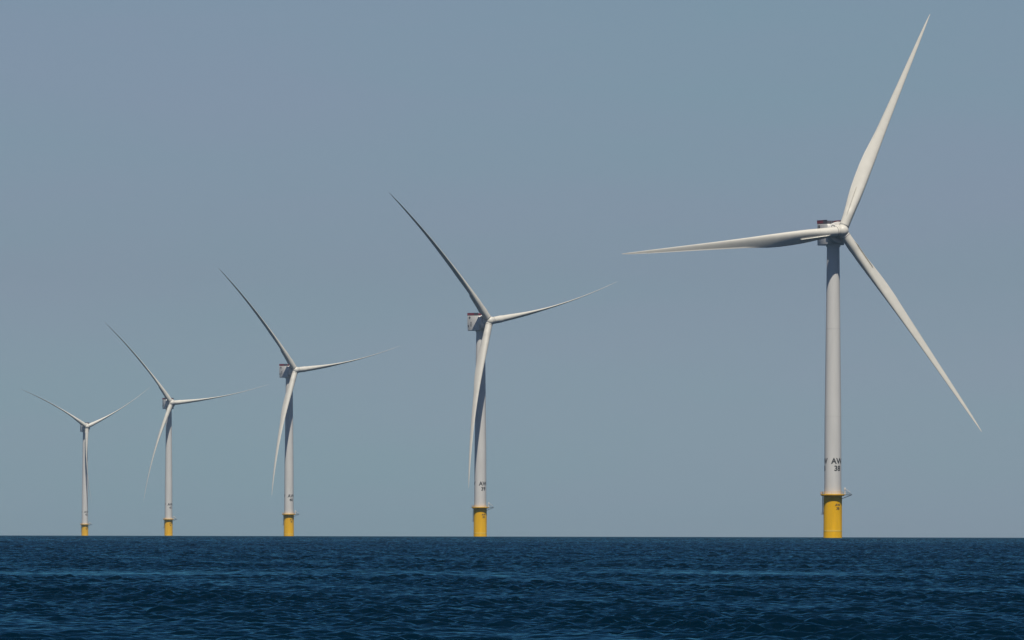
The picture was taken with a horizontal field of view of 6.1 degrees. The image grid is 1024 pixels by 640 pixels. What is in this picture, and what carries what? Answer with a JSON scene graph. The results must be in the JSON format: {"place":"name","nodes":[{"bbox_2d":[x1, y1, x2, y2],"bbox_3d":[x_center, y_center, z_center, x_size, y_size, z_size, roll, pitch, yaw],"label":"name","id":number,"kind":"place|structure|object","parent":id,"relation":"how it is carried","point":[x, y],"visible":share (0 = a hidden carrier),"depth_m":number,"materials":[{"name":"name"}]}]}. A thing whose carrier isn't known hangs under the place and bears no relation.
{"place":"outdoors","nodes":[
{"label":"outdoors","id":0,"kind":"place"},
{"bbox_2d":[0,535,1023,639],"bbox_3d":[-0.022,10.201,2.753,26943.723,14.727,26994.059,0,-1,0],"label":"sea","id":1,"kind":"structure","parent":0,"point":[411,588],"depth_m":486.09,"materials":[{"name":"liquid"}]},
{"bbox_2d":[21,387,149,535],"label":"wind turbine","id":2,"kind":"object","parent":1,"relation":"in","point":[85,427],"visible":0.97,"depth_m":12184.33,"materials":[{"name":"white metal"}]},
{"bbox_2d":[114,332,261,535],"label":"wind turbine","id":3,"kind":"object","parent":1,"relation":"in","point":[169,403],"visible":1,"depth_m":10234.98,"materials":[{"name":"white metal"}]},
{"bbox_2d":[220,270,400,535],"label":"wind turbine","id":4,"kind":"object","parent":1,"relation":"in","point":[289,371],"visible":0.98,"depth_m":8260.27,"materials":[{"name":"white metal"}]},
{"bbox_2d":[392,196,610,536],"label":"wind turbine","id":5,"kind":"object","parent":1,"relation":"in","point":[481,322],"visible":1,"depth_m":6385.51,"materials":[{"name":"white metal"}]},
{"bbox_2d":[623,15,981,537],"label":"wind turbine","id":6,"kind":"object","parent":1,"relation":"in","point":[833,236],"visible":1,"depth_m":4521.90,"materials":[{"name":"white metal"}]},
{"bbox_2d":[0,0,1023,537],"label":"sky","id":7,"kind":"structure","parent":0,"point":[150,150],"materials":[{"name":"blue"}]}
]}

